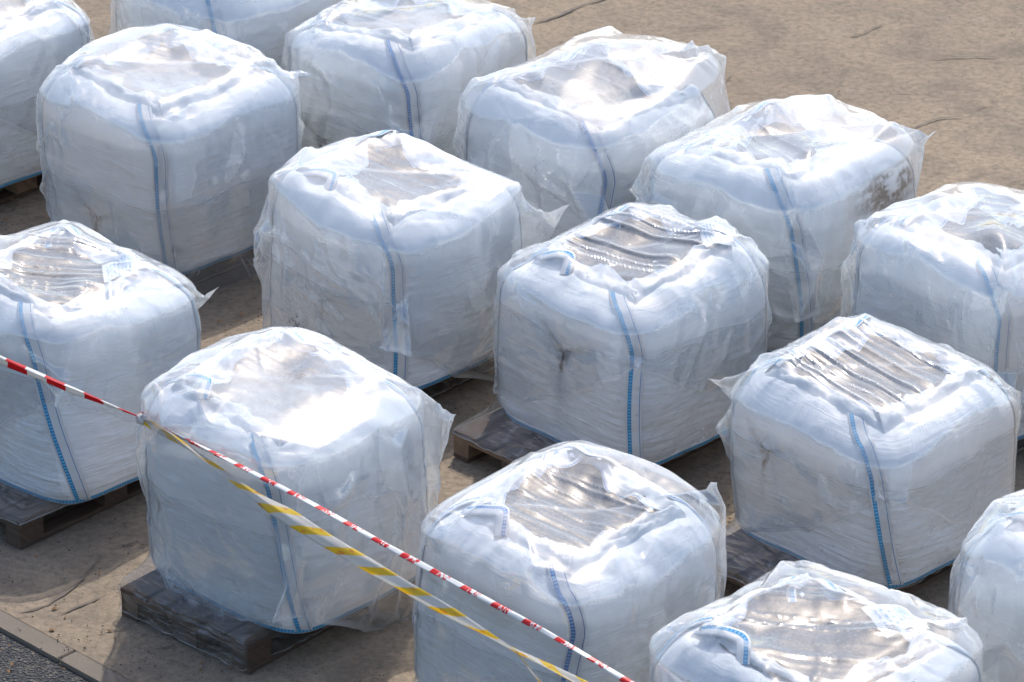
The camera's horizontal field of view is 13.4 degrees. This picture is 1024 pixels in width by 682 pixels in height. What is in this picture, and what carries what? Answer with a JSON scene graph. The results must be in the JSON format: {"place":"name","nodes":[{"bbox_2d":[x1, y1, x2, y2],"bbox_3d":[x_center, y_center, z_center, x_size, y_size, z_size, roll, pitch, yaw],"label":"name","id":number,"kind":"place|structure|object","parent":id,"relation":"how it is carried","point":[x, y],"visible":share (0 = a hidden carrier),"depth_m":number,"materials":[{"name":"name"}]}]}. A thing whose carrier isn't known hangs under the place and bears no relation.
{"place":"outdoors","nodes":[
{"label":"outdoors","id":0,"kind":"place"},
{"bbox_2d":[0,632,89,681],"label":"asphalt road","id":1,"kind":"structure","parent":0,"point":[19,655],"depth_m":19.33,"materials":[{"name":"grey asphalt"}]},
{"bbox_2d":[0,609,132,681],"bbox_3d":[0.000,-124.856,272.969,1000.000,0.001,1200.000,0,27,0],"label":"ground","id":2,"kind":"structure","parent":0,"point":[68,646],"depth_m":19.76,"materials":[{"name":"concrete"}]},
{"bbox_2d":[0,610,131,681],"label":"kerb","id":3,"kind":"structure","parent":2,"relation":"on","point":[76,662],"depth_m":19.42,"materials":[{"name":"concrete"}]},
{"bbox_2d":[106,0,345,86],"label":"bulk bag","id":4,"kind":"object","parent":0,"point":[265,27],"visible":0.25,"depth_m":23.73,"materials":[{"name":"fabric"}]},
{"bbox_2d":[0,0,1023,681],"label":"concrete yard","id":5,"kind":"structure","parent":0,"point":[900,46],"depth_m":24.25,"materials":[{"name":"beige concrete"}]},
{"bbox_2d":[0,174,46,204],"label":"wooden pallet","id":6,"kind":"object","parent":5,"relation":"on","point":[19,189],"visible":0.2,"depth_m":23.77,"materials":[{"name":"brown wood"}]},
{"bbox_2d":[0,0,98,188],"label":"bulk bag","id":7,"kind":"object","parent":6,"relation":"on","point":[40,40],"visible":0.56,"depth_m":23.44,"materials":[{"name":"fabric"}]},
{"bbox_2d":[0,477,146,549],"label":"wooden pallet","id":8,"kind":"object","parent":5,"relation":"on","point":[22,513],"visible":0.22,"depth_m":20.37,"materials":[{"name":"brown wood"}]},
{"bbox_2d":[0,219,214,503],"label":"bulk bag","id":9,"kind":"object","parent":8,"relation":"on","point":[92,318],"visible":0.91,"depth_m":20.29,"materials":[{"name":"fabric"}]},
{"bbox_2d":[177,241,270,288],"bbox_3d":[-1.788,-0.551,23.132,0.800,0.144,1.206,23,35,38],"label":"wooden pallet","id":10,"kind":"object","parent":5,"relation":"on","point":[211,271],"visible":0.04,"depth_m":22.89,"materials":[{"name":"brown wood"}]},
{"bbox_2d":[36,23,310,276],"bbox_3d":[-1.798,-0.850,22.986,1.212,1.468,1.257,23,35,38],"label":"bulk bag","id":11,"kind":"object","parent":10,"relation":"on","point":[175,146],"visible":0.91,"depth_m":22.54,"materials":[{"name":"fabric"}]},
{"bbox_2d":[120,569,418,673],"bbox_3d":[-1.070,1.090,19.841,0.800,0.144,1.206,21,33,36],"label":"wooden pallet","id":12,"kind":"object","parent":5,"relation":"on","point":[198,622],"visible":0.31,"depth_m":19.44,"materials":[{"name":"brown wood"}]},
{"bbox_2d":[135,326,455,633],"bbox_3d":[-1.030,0.691,19.605,1.168,1.280,1.250,23,34,38],"label":"bulk bag","id":13,"kind":"object","parent":12,"relation":"on","point":[298,411],"visible":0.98,"depth_m":19.27,"materials":[{"name":"fabric"}]},
{"bbox_2d":[0,355,633,681],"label":"barrier tape","id":14,"kind":"object","parent":13,"relation":"attached to","point":[18,367],"visible":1,"depth_m":18.41,"materials":[{"name":"plastic"}]},
{"bbox_2d":[143,417,587,681],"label":"barrier tape","id":15,"kind":"object","parent":13,"relation":"attached to","point":[291,518],"visible":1,"depth_m":18.41,"materials":[{"name":"yellow plastic"}]},
{"bbox_2d":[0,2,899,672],"bbox_3d":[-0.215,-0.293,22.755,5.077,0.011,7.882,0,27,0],"label":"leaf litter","id":16,"kind":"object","parent":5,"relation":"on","point":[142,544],"visible":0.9,"depth_m":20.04,"materials":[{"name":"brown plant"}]},
{"bbox_2d":[406,356,497,405],"bbox_3d":[-0.551,0.036,21.953,0.800,0.144,1.206,23,35,38],"label":"wooden pallet","id":17,"kind":"object","parent":5,"relation":"on","point":[447,384],"visible":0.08,"depth_m":21.70,"materials":[{"name":"brown wood"}]},
{"bbox_2d":[253,130,569,391],"bbox_3d":[-0.547,-0.375,21.739,1.223,1.181,1.246,23,35,38],"label":"bulk bag","id":18,"kind":"object","parent":17,"relation":"on","point":[393,251],"visible":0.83,"depth_m":21.35,"materials":[{"name":"fabric"}]},
{"bbox_2d":[16,0,995,654],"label":"ground cracks","id":19,"kind":"object","parent":5,"relation":"on","point":[64,592],"visible":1,"depth_m":20.08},
{"bbox_2d":[0,17,1012,681],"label":"grit","id":20,"kind":"object","parent":5,"relation":"on","point":[124,523],"visible":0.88,"depth_m":20.27,"materials":[{"name":"gravel"}]},
{"bbox_2d":[453,408,730,477],"bbox_3d":[0.424,0.430,21.163,1.204,0.144,0.800,-24,35,-39],"label":"wooden pallet","id":21,"kind":"object","parent":5,"relation":"on","point":[497,433],"visible":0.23,"depth_m":20.96,"materials":[{"name":"brown wood"}]},
{"bbox_2d":[493,202,771,468],"bbox_3d":[0.492,-0.058,20.899,1.117,0.989,1.337,24,35,39],"label":"bulk bag","id":22,"kind":"object","parent":21,"relation":"on","point":[639,331],"visible":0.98,"depth_m":20.68,"materials":[{"name":"fabric"}]},
{"bbox_2d":[715,529,963,603],"bbox_3d":[1.519,0.974,20.072,0.800,0.144,1.206,23,35,38],"label":"wooden pallet","id":23,"kind":"object","parent":5,"relation":"on","point":[747,554],"visible":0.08,"depth_m":19.82,"materials":[{"name":"brown wood"}]},
{"bbox_2d":[716,313,1020,588],"bbox_3d":[1.558,0.500,19.896,1.126,0.886,1.401,23,35,38],"label":"bulk bag","id":24,"kind":"object","parent":23,"relation":"on","point":[867,448],"visible":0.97,"depth_m":19.69,"materials":[{"name":"fabric"}]},
{"bbox_2d":[1017,438,1023,453],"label":"wooden pallet","id":25,"kind":"object","parent":5,"relation":"on","point":[1020,445],"depth_m":21.11,"materials":[{"name":"brown wood"}]},
{"bbox_2d":[840,182,1023,439],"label":"bulk bag","id":26,"kind":"object","parent":25,"relation":"on","point":[948,269],"visible":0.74,"depth_m":20.80,"materials":[{"name":"fabric"}]},
{"bbox_3d":[2.521,1.627,18.764,1.208,0.144,0.800,-24,35,-39],"label":"wooden pallet","id":27,"kind":"object","parent":5,"relation":"on","visible":0},
{"bbox_2d":[947,489,1023,681],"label":"bulk bag","id":28,"kind":"object","parent":27,"relation":"on","point":[989,599],"visible":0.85,"depth_m":18.31,"materials":[{"name":"fabric"}]},
{"bbox_3d":[1.394,-0.119,22.264,0.800,0.144,1.206,21,33,35],"label":"wooden pallet","id":29,"kind":"object","parent":5,"relation":"on","visible":0},
{"bbox_2d":[629,94,934,356],"bbox_3d":[1.377,-0.550,22.071,1.191,1.229,1.236,21,33,35],"label":"bulk bag","id":30,"kind":"object","parent":29,"relation":"on","point":[789,190],"visible":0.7,"depth_m":21.58,"materials":[{"name":"fabric"}]},
{"bbox_3d":[0.404,-0.476,22.981,0.800,0.144,1.204,22,34,37],"label":"wooden pallet","id":31,"kind":"object","parent":5,"relation":"on","visible":0},
{"bbox_2d":[453,26,730,260],"bbox_3d":[0.412,-0.974,22.709,1.181,1.264,1.211,22,34,37],"label":"bulk bag","id":32,"kind":"object","parent":31,"relation":"on","point":[582,133],"visible":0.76,"depth_m":22.33,"materials":[{"name":"fabric"}]},
{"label":"wooden pallet","id":33,"kind":"object","parent":5,"relation":"on","visible":0},
{"bbox_2d":[284,0,532,162],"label":"bulk bag","id":34,"kind":"object","parent":33,"relation":"on","point":[412,68],"visible":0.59,"depth_m":23.14,"materials":[{"name":"fabric"}]},
{"bbox_2d":[649,560,982,681],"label":"bulk bag","id":35,"kind":"object","parent":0,"point":[805,627],"visible":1,"depth_m":17.61,"materials":[{"name":"fabric"}]},
{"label":"wooden pallet","id":36,"kind":"object","parent":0,"visible":0},
{"bbox_2d":[412,440,726,681],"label":"bulk bag","id":37,"kind":"object","parent":36,"relation":"on","point":[610,563],"visible":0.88,"depth_m":18.37,"materials":[{"name":"fabric"}]}
]}

